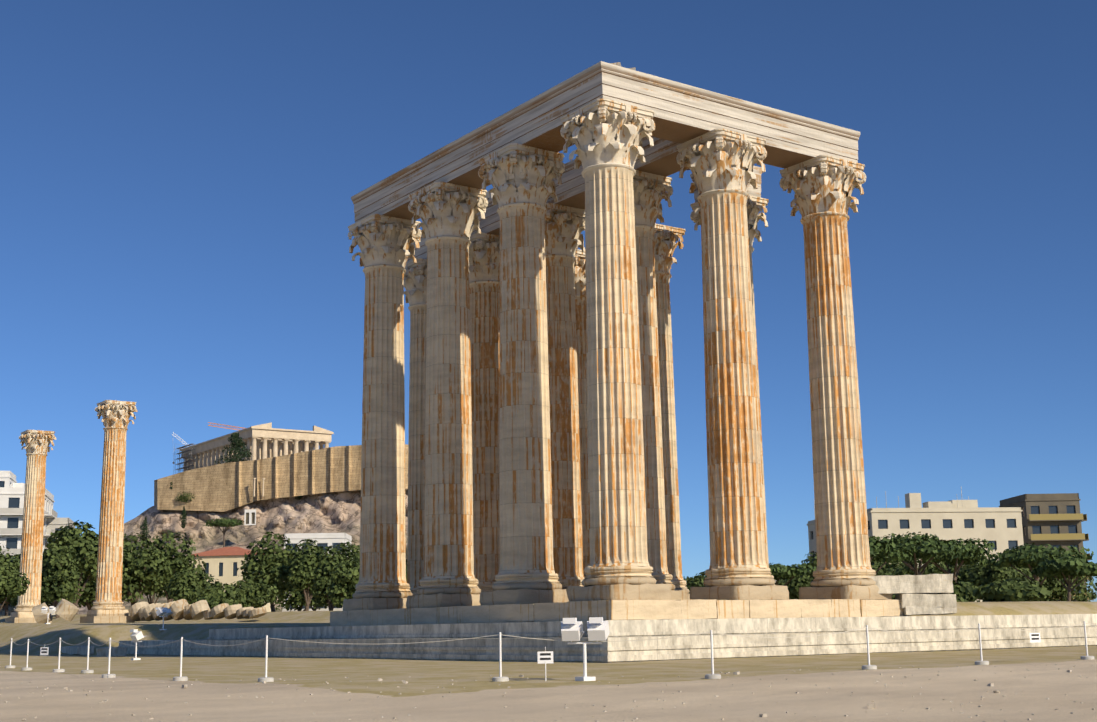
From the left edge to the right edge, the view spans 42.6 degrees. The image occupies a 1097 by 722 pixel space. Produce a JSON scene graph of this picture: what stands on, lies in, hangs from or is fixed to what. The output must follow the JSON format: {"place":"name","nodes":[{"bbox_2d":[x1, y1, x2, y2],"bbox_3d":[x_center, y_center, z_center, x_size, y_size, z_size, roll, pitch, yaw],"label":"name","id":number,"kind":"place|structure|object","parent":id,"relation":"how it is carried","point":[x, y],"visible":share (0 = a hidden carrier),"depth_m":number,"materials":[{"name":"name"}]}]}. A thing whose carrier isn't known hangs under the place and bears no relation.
{"place":"outdoors","nodes":[
{"label":"outdoors","id":0,"kind":"place"},
{"bbox_2d":[174,444,194,472],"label":"scaffolding","id":1,"kind":"object","parent":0,"point":[183,457],"visible":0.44,"depth_m":675.84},
{"bbox_2d":[404,258,426,308],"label":"column capital","id":2,"kind":"object","parent":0,"point":[415,282],"visible":0.35,"depth_m":70.15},
{"bbox_2d":[0,601,1096,721],"bbox_3d":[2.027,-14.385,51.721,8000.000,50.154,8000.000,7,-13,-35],"label":"ground","id":3,"kind":"structure","parent":0,"point":[532,695],"depth_m":26.93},
{"bbox_2d":[0,543,19,570],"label":"tree","id":4,"kind":"object","parent":3,"relation":"on","point":[4,559],"visible":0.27,"depth_m":150.16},
{"bbox_2d":[1,553,20,615],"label":"tree","id":5,"kind":"object","parent":3,"relation":"on","point":[17,560],"depth_m":219.16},
{"bbox_2d":[0,564,30,610],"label":"tree","id":6,"kind":"object","parent":3,"relation":"on","point":[11,581],"depth_m":118.54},
{"bbox_2d":[5,617,51,622],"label":"isolated foundation","id":7,"kind":"object","parent":3,"relation":"on","point":[21,620],"visible":0.43,"depth_m":128.05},
{"bbox_2d":[10,605,36,617],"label":"column base","id":8,"kind":"object","parent":7,"relation":"on","point":[22,611],"visible":0.58,"depth_m":128.69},
{"bbox_2d":[0,483,56,615],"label":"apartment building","id":9,"kind":"structure","parent":3,"relation":"on","point":[11,507],"depth_m":227.78,"materials":[{"name":"paint"}]},
{"bbox_2d":[0,471,16,486],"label":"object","id":10,"kind":"object","parent":9,"relation":"on","point":[7,478],"visible":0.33,"depth_m":231.47,"materials":[{"name":"paint"}]},
{"bbox_2d":[17,454,46,604],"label":"column shaft","id":11,"kind":"object","parent":3,"relation":"on","point":[32,536],"visible":1,"depth_m":130.57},
{"bbox_2d":[19,430,55,455],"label":"column capital","id":12,"kind":"object","parent":11,"relation":"on","point":[37,441],"visible":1,"depth_m":131.78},
{"bbox_2d":[41,606,55,623],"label":"floodlight","id":13,"kind":"object","parent":3,"relation":"on","point":[44,609],"visible":0.9,"depth_m":101.94,"materials":[{"name":"white"}]},
{"bbox_2d":[45,518,74,614],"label":"apartment wing","id":14,"kind":"structure","parent":3,"relation":"on","point":[54,524],"depth_m":234.25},
{"bbox_2d":[41,540,84,617],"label":"tree","id":15,"kind":"object","parent":3,"relation":"on","point":[58,561],"depth_m":148.54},
{"bbox_2d":[46,520,98,614],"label":"tree","id":16,"kind":"object","parent":3,"relation":"on","point":[84,545],"depth_m":163.38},
{"bbox_2d":[68,575,95,609],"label":"tree","id":17,"kind":"object","parent":3,"relation":"on","point":[90,596],"depth_m":167.91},
{"bbox_2d":[61,646,126,656],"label":"loose blocks","id":18,"kind":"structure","parent":3,"relation":"on","point":[101,651],"depth_m":70.09,"materials":[{"name":"stone"}]},
{"bbox_2d":[80,616,134,622],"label":"isolated foundation","id":19,"kind":"object","parent":3,"relation":"on","point":[105,619],"visible":0.57,"depth_m":111.04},
{"bbox_2d":[87,601,128,615],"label":"column base","id":20,"kind":"object","parent":19,"relation":"on","point":[112,608],"visible":0.98,"depth_m":111.49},
{"bbox_2d":[95,428,126,601],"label":"column shaft","id":21,"kind":"object","parent":3,"relation":"on","point":[110,559],"visible":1,"depth_m":113.19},
{"bbox_2d":[95,400,136,429],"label":"column capital","id":22,"kind":"object","parent":21,"relation":"on","point":[115,414],"visible":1,"depth_m":114.48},
{"bbox_2d":[130,629,145,659],"bbox_3d":[-17.254,11.900,58.991,0.700,1.263,0.599,-9,-13,37],"label":"floodlight","id":23,"kind":"object","parent":3,"relation":"on","point":[136,635],"visible":1,"depth_m":58.89,"materials":[{"name":"white"}]},
{"bbox_2d":[122,532,174,605],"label":"tree","id":24,"kind":"object","parent":3,"relation":"on","point":[133,570],"depth_m":173.43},
{"bbox_2d":[32,599,266,622],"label":"boulders","id":25,"kind":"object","parent":3,"relation":"on","point":[140,611],"depth_m":108.00,"materials":[{"name":"stone"}]},
{"bbox_2d":[155,607,173,629],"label":"floodlight","id":26,"kind":"object","parent":3,"relation":"on","point":[164,612],"visible":0.94,"depth_m":78.73,"materials":[{"name":"white"}]},
{"bbox_2d":[144,530,206,602],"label":"tree","id":27,"kind":"object","parent":3,"relation":"on","point":[180,561],"depth_m":179.44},
{"bbox_2d":[163,568,218,604],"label":"tree","id":28,"kind":"object","parent":3,"relation":"on","point":[189,585],"depth_m":148.59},
{"bbox_2d":[195,582,250,609],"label":"bush","id":29,"kind":"object","parent":3,"relation":"on","point":[213,595],"visible":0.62,"depth_m":138.43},
{"bbox_2d":[190,555,274,611],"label":"house","id":30,"kind":"structure","parent":3,"relation":"on","point":[222,569],"depth_m":248.97,"materials":[{"name":"paint"}]},
{"bbox_2d":[195,547,256,555],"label":"roof","id":31,"kind":"structure","parent":30,"relation":"attached to","point":[226,551],"depth_m":251.21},
{"bbox_2d":[77,489,407,614],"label":"rocky hillside","id":32,"kind":"structure","parent":3,"relation":"on","point":[335,512],"depth_m":560.79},
{"bbox_2d":[139,516,149,544],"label":"cypress","id":33,"kind":"object","parent":32,"relation":"on","point":[146,528],"depth_m":556.62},
{"bbox_2d":[203,517,243,546],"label":"tree","id":34,"kind":"object","parent":32,"relation":"on","point":[221,522],"depth_m":517.36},
{"bbox_2d":[244,509,255,524],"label":"thrasyllos","id":35,"kind":"object","parent":32,"relation":"on","point":[249,516],"visible":1,"depth_m":543.08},
{"bbox_2d":[154,444,407,511],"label":"fortification wall","id":36,"kind":"structure","parent":32,"relation":"on","point":[222,487],"depth_m":567.49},
{"bbox_2d":[230,578,279,607],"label":"bush","id":37,"kind":"object","parent":3,"relation":"on","point":[253,593],"depth_m":148.65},
{"bbox_2d":[236,532,297,611],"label":"tree","id":38,"kind":"object","parent":3,"relation":"on","point":[270,563],"depth_m":183.69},
{"bbox_2d":[274,581,304,610],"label":"bush","id":39,"kind":"object","parent":3,"relation":"on","point":[279,601],"depth_m":217.23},
{"bbox_2d":[287,539,326,610],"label":"tree","id":40,"kind":"object","parent":3,"relation":"on","point":[302,564],"depth_m":178.83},
{"bbox_2d":[289,554,326,610],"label":"tree","id":41,"kind":"object","parent":3,"relation":"on","point":[302,601],"depth_m":216.01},
{"bbox_2d":[282,533,352,611],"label":"building","id":42,"kind":"structure","parent":3,"relation":"on","point":[324,540],"depth_m":301.51,"materials":[{"name":"paint"}]},
{"bbox_2d":[309,545,350,610],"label":"tree","id":43,"kind":"object","parent":3,"relation":"on","point":[321,579],"depth_m":159.03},
{"bbox_2d":[327,560,359,607],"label":"tree","id":44,"kind":"object","parent":3,"relation":"on","point":[349,581],"depth_m":138.75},
{"bbox_2d":[329,540,359,606],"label":"tree","id":45,"kind":"object","parent":3,"relation":"on","point":[346,550],"visible":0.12,"depth_m":217.12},
{"bbox_2d":[537,650,552,663],"bbox_3d":[-0.063,5.975,28.579,0.320,0.340,0.008,-1,-11,-1],"label":"sign","id":46,"kind":"object","parent":3,"relation":"on","point":[544,656],"visible":1,"depth_m":28.57,"materials":[{"name":"white"}]},
{"bbox_2d":[0,664,1094,721],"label":"pebbles","id":47,"kind":"object","parent":3,"relation":"on","point":[734,673],"visible":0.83,"depth_m":24.66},
{"bbox_2d":[10,621,1087,676],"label":"fence posts","id":48,"kind":"object","parent":3,"relation":"on","point":[712,659],"visible":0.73,"depth_m":32.33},
{"bbox_2d":[0,623,1096,646],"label":"fence rope","id":49,"kind":"object","parent":48,"relation":"attached to","point":[560,640],"visible":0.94,"depth_m":30.61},
{"bbox_2d":[1030,629,1040,642],"bbox_3d":[12.241,6.909,35.373,0.320,0.340,0.008,3,-11,-19],"label":"sign","id":50,"kind":"object","parent":48,"relation":"attached to","point":[1035,637],"visible":1,"depth_m":35.36,"materials":[{"name":"white"}]},
{"bbox_2d":[5,656,1094,681],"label":"post bases","id":51,"kind":"object","parent":3,"relation":"on","point":[504,679],"visible":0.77,"depth_m":32.13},
{"bbox_2d":[561,617,609,680],"bbox_3d":[0.745,5.884,28.723,0.980,1.263,0.599,-3,-11,9],"label":"floodlight","id":52,"kind":"object","parent":3,"relation":"on","point":[597,629],"visible":1,"depth_m":28.61,"materials":[{"name":"white"}]},
{"bbox_2d":[119,614,1096,662],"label":"platform steps","id":53,"kind":"structure","parent":3,"relation":"on","point":[660,625],"depth_m":49.70,"materials":[{"name":"stone"}]},
{"bbox_2d":[118,623,1096,661],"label":"platform bands","id":54,"kind":"object","parent":53,"relation":"on","point":[691,655],"visible":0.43,"depth_m":49.06,"materials":[{"name":"stone"}]},
{"bbox_2d":[330,599,908,625],"bbox_3d":[0.624,10.716,59.366,14.402,0.698,25.100,7,-13,-35],"label":"stylobate","id":55,"kind":"object","parent":53,"relation":"on","point":[661,609],"visible":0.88,"depth_m":49.73,"materials":[{"name":"stone"}]},
{"bbox_2d":[343,583,412,610],"bbox_3d":[-7.160,10.194,60.743,2.702,1.158,2.700,7,-13,-35],"label":"column base","id":56,"kind":"object","parent":55,"relation":"on","point":[380,596],"visible":0.94,"depth_m":59.73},
{"bbox_2d":[358,267,406,583],"bbox_3d":[-7.293,2.813,62.147,2.142,13.936,2.144,7,-13,-35],"label":"column shaft","id":57,"kind":"object","parent":55,"relation":"on","point":[382,542],"visible":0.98,"depth_m":61.40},
{"bbox_2d":[348,214,421,273],"bbox_3d":[-7.445,-5.096,63.632,3.268,2.248,3.228,7,-13,-35],"label":"column capital","id":58,"kind":"object","parent":57,"relation":"on","point":[382,240],"visible":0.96,"depth_m":62.77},
{"bbox_2d":[407,306,426,587],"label":"column shaft","id":59,"kind":"object","parent":55,"relation":"on","point":[416,480],"visible":0.44,"depth_m":68.98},
{"bbox_2d":[405,136,681,262],"bbox_3d":[-0.324,-7.121,63.484,2.140,1.460,22.140,7,-13,-35],"label":"architrave","id":60,"kind":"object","parent":59,"relation":"on","point":[660,155],"depth_m":60.04,"materials":[{"name":"stone"}]},
{"bbox_2d":[406,578,480,607],"bbox_3d":[-3.988,9.300,56.341,2.679,1.171,2.665,7,-13,-35],"label":"column base","id":61,"kind":"object","parent":55,"relation":"on","point":[436,592],"visible":1,"depth_m":55.34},
{"bbox_2d":[423,239,474,578],"bbox_3d":[-4.112,1.928,57.750,2.151,13.937,2.148,7,-13,-35],"label":"column shaft","id":62,"kind":"object","parent":55,"relation":"on","point":[448,536],"visible":0.92,"depth_m":57.01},
{"bbox_2d":[408,181,487,245],"bbox_3d":[-4.239,-5.977,59.252,3.225,2.250,3.241,7,-13,-35],"label":"column capital","id":63,"kind":"object","parent":62,"relation":"on","point":[444,210],"visible":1,"depth_m":58.33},
{"bbox_2d":[469,283,499,583],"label":"column shaft","id":64,"kind":"object","parent":55,"relation":"on","point":[484,321],"visible":0.56,"depth_m":64.55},
{"bbox_2d":[469,232,499,285],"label":"column capital","id":65,"kind":"object","parent":64,"relation":"on","point":[484,257],"visible":0.44,"depth_m":65.75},
{"bbox_2d":[477,584,492,593],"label":"column base","id":66,"kind":"object","parent":55,"relation":"on","point":[485,587],"visible":0.06,"depth_m":62.84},
{"bbox_2d":[479,573,568,604],"bbox_3d":[-0.802,8.425,51.952,2.714,1.154,2.694,7,-13,-35],"label":"column base","id":67,"kind":"object","parent":55,"relation":"on","point":[520,588],"visible":0.96,"depth_m":50.94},
{"bbox_2d":[498,205,554,573],"bbox_3d":[-0.923,1.043,53.356,2.145,13.939,2.149,7,-13,-35],"label":"column shaft","id":68,"kind":"object","parent":55,"relation":"on","point":[525,506],"visible":0.96,"depth_m":52.60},
{"bbox_2d":[478,143,564,213],"bbox_3d":[-1.040,-6.865,54.865,3.304,2.249,3.221,7,-13,-35],"label":"column capital","id":69,"kind":"object","parent":68,"relation":"on","point":[516,174],"visible":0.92,"depth_m":53.97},
{"bbox_2d":[546,257,584,579],"bbox_3d":[0.373,2.450,60.896,2.145,13.937,2.140,7,-13,-35],"label":"column shaft","id":70,"kind":"object","parent":55,"relation":"on","point":[565,449],"visible":0.65,"depth_m":60.16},
{"bbox_2d":[544,203,584,262],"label":"column capital","id":71,"kind":"object","parent":70,"relation":"on","point":[564,226],"visible":0.58,"depth_m":61.38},
{"bbox_2d":[558,578,582,588],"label":"column base","id":72,"kind":"object","parent":55,"relation":"on","point":[565,583],"visible":0.15,"depth_m":58.50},
{"bbox_2d":[575,297,588,576],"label":"column shaft","id":73,"kind":"object","parent":55,"relation":"on","point":[580,307],"visible":0.17,"depth_m":67.80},
{"bbox_2d":[574,249,585,297],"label":"column capital","id":74,"kind":"object","parent":73,"relation":"on","point":[580,275],"visible":0.12,"depth_m":68.84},
{"bbox_2d":[583,166,649,566],"bbox_3d":[2.268,0.156,48.961,2.146,13.938,2.139,7,-13,-35],"label":"column shaft","id":75,"kind":"object","parent":55,"relation":"on","point":[617,506],"visible":0.96,"depth_m":48.20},
{"bbox_2d":[351,61,859,222],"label":"entablature","id":76,"kind":"structure","parent":75,"relation":"on","point":[683,113],"depth_m":53.87,"materials":[{"name":"stone"}]},
{"bbox_2d":[560,98,654,177],"bbox_3d":[2.135,-7.748,50.476,3.237,2.248,3.257,7,-13,-35],"label":"column capital","id":77,"kind":"object","parent":75,"relation":"on","point":[603,132],"visible":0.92,"depth_m":49.56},
{"bbox_2d":[566,565,671,600],"bbox_3d":[2.391,7.522,47.550,2.702,1.190,2.735,7,-13,-35],"label":"column base","id":78,"kind":"object","parent":55,"relation":"on","point":[629,582],"visible":1,"depth_m":46.57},
{"bbox_2d":[635,227,668,574],"bbox_3d":[3.562,1.565,56.500,2.145,13.938,2.145,7,-13,-35],"label":"column shaft","id":79,"kind":"object","parent":55,"relation":"on","point":[652,438],"visible":0.4,"depth_m":55.81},
{"bbox_2d":[633,170,672,233],"bbox_3d":[3.454,-6.350,57.981,3.252,2.250,3.279,7,-13,-35],"label":"column capital","id":80,"kind":"object","parent":79,"relation":"on","point":[650,193],"visible":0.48,"depth_m":57.09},
{"bbox_2d":[655,274,683,580],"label":"column shaft","id":81,"kind":"object","parent":55,"relation":"on","point":[671,494],"visible":0.33,"depth_m":63.38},
{"bbox_2d":[654,223,685,277],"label":"column capital","id":82,"kind":"object","parent":81,"relation":"on","point":[666,238],"visible":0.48,"depth_m":64.62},
{"bbox_2d":[651,573,687,599],"bbox_3d":[3.671,8.944,55.100,2.667,1.169,2.688,7,-13,-35],"label":"column base","id":83,"kind":"object","parent":55,"relation":"on","point":[660,578],"visible":0.21,"depth_m":54.41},
{"bbox_2d":[671,580,689,599],"bbox_3d":[4.979,10.353,62.642,2.684,1.169,2.692,7,-13,-35],"label":"column base","id":84,"kind":"object","parent":55,"relation":"on","point":[680,585],"visible":0.15,"depth_m":61.87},
{"bbox_2d":[699,192,767,569],"bbox_3d":[6.753,0.681,52.110,2.135,13.939,2.137,7,-13,-35],"label":"column shaft","id":85,"kind":"object","parent":55,"relation":"on","point":[736,523],"visible":1,"depth_m":51.35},
{"bbox_2d":[676,128,766,201],"bbox_3d":[6.620,-7.230,53.604,3.227,2.249,3.226,7,-13,-35],"label":"column capital","id":86,"kind":"object","parent":85,"relation":"on","point":[719,160],"visible":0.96,"depth_m":52.74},
{"bbox_2d":[690,567,787,599],"bbox_3d":[6.875,8.062,50.713,2.711,1.155,2.685,7,-13,-35],"label":"column base","id":87,"kind":"object","parent":55,"relation":"on","point":[745,583],"visible":0.96,"depth_m":49.72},
{"bbox_2d":[749,248,770,574],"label":"column shaft","id":88,"kind":"object","parent":55,"relation":"on","point":[759,412],"visible":0.04,"depth_m":59.29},
{"bbox_2d":[690,166,761,201],"bbox_3d":[7.826,-7.617,61.571,2.140,1.460,2.400,7,-13,-35],"label":"architrave block","id":89,"kind":"object","parent":88,"relation":"on","point":[751,190],"visible":0.19,"depth_m":61.04,"materials":[{"name":"stone"}]},
{"bbox_2d":[802,215,871,570],"bbox_3d":[11.236,1.202,55.250,2.149,13.938,2.142,7,-13,-35],"label":"column shaft","id":90,"kind":"object","parent":55,"relation":"on","point":[841,522],"visible":0.98,"depth_m":54.51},
{"bbox_2d":[779,155,865,223],"bbox_3d":[11.097,-6.703,56.757,3.237,2.246,3.237,7,-13,-35],"label":"column capital","id":91,"kind":"object","parent":90,"relation":"on","point":[819,185],"visible":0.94,"depth_m":55.88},
{"bbox_2d":[799,569,891,599],"bbox_3d":[11.356,8.583,53.856,2.717,1.154,2.696,7,-13,-35],"label":"column base","id":92,"kind":"object","parent":55,"relation":"on","point":[845,584],"visible":0.92,"depth_m":52.85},
{"bbox_2d":[868,574,956,615],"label":"blocks","id":93,"kind":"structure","parent":53,"relation":"on","point":[929,594],"depth_m":53.17,"materials":[{"name":"stone"}]},
{"bbox_2d":[686,571,706,593],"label":"tree","id":94,"kind":"object","parent":3,"relation":"on","point":[696,581],"visible":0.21,"depth_m":149.71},
{"bbox_2d":[769,563,816,585],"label":"tree","id":95,"kind":"object","parent":3,"relation":"on","point":[782,572],"depth_m":139.39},
{"bbox_2d":[778,574,813,598],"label":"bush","id":96,"kind":"object","parent":3,"relation":"on","point":[794,585],"visible":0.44,"depth_m":150.08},
{"bbox_2d":[801,552,816,578],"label":"tree","id":97,"kind":"object","parent":3,"relation":"on","point":[812,559],"visible":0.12,"depth_m":169.62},
{"bbox_2d":[807,505,816,567],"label":"building","id":98,"kind":"structure","parent":3,"relation":"on","point":[811,524],"depth_m":226.31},
{"bbox_2d":[871,558,893,575],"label":"tree","id":99,"kind":"object","parent":3,"relation":"on","point":[876,566],"visible":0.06,"depth_m":146.82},
{"bbox_2d":[869,536,912,573],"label":"tree","id":100,"kind":"object","parent":3,"relation":"on","point":[879,549],"depth_m":120.38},
{"bbox_2d":[869,531,967,574],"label":"tree","id":101,"kind":"object","parent":3,"relation":"on","point":[926,550],"depth_m":124.98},
{"bbox_2d":[892,559,965,582],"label":"tree","id":102,"kind":"object","parent":3,"relation":"on","point":[929,569],"depth_m":148.52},
{"bbox_2d":[867,490,1023,601],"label":"building","id":103,"kind":"structure","parent":3,"relation":"on","point":[1001,528],"depth_m":210.35,"materials":[{"name":"paint"}]},
{"bbox_2d":[907,538,995,581],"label":"tree","id":104,"kind":"object","parent":3,"relation":"on","point":[973,554],"depth_m":130.79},
{"bbox_2d":[950,580,978,601],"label":"bush","id":105,"kind":"object","parent":3,"relation":"on","point":[962,590],"visible":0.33,"depth_m":94.53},
{"bbox_2d":[957,561,1012,599],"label":"tree","id":106,"kind":"object","parent":3,"relation":"on","point":[962,573],"visible":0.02,"depth_m":148.60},
{"bbox_2d":[968,563,1016,587],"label":"tree","id":107,"kind":"object","parent":3,"relation":"on","point":[980,575],"visible":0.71,"depth_m":135.73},
{"bbox_2d":[967,562,1052,595],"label":"tree","id":108,"kind":"object","parent":3,"relation":"on","point":[1026,572],"visible":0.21,"depth_m":145.83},
{"bbox_2d":[972,577,1051,601],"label":"bush","id":109,"kind":"object","parent":3,"relation":"on","point":[1012,589],"visible":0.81,"depth_m":89.56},
{"bbox_2d":[998,545,1066,592],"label":"tree","id":110,"kind":"object","parent":3,"relation":"on","point":[1055,588],"depth_m":147.52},
{"bbox_2d":[979,543,1093,584],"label":"tree","id":111,"kind":"object","parent":3,"relation":"on","point":[1024,555],"depth_m":115.42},
{"bbox_2d":[999,493,1093,601],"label":"building","id":112,"kind":"structure","parent":3,"relation":"on","point":[1055,520],"depth_m":224.58,"materials":[{"name":"brown concrete"}]},
{"bbox_2d":[1031,556,1096,600],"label":"tree","id":113,"kind":"object","parent":3,"relation":"on","point":[1077,566],"depth_m":100.55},
{"bbox_2d":[1040,575,1096,601],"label":"tree","id":114,"kind":"object","parent":3,"relation":"on","point":[1062,595],"depth_m":149.71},
{"bbox_2d":[0,0,1096,601],"label":"sky","id":115,"kind":"structure","parent":0,"point":[179,179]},
{"bbox_2d":[690,195,768,251],"bbox_3d":[7.913,-5.820,61.137,3.221,2.251,3.234,7,-13,-35],"label":"column capital","id":116,"kind":"object","parent":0,"point":[755,205],"visible":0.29,"depth_m":60.69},
{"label":"acropolis plateau","id":117,"kind":"structure","parent":0,"visible":0},
{"bbox_2d":[213,433,252,463],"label":"tree","id":118,"kind":"object","parent":117,"relation":"on","point":[237,441],"depth_m":592.91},
{"bbox_2d":[180,422,333,471],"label":"temple","id":119,"kind":"structure","parent":117,"relation":"on","point":[207,453],"depth_m":629.62,"materials":[{"name":"stone"}]},
{"bbox_2d":[257,438,310,458],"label":"parthenon cella","id":120,"kind":"structure","parent":119,"relation":"attached to","point":[282,446],"depth_m":633.11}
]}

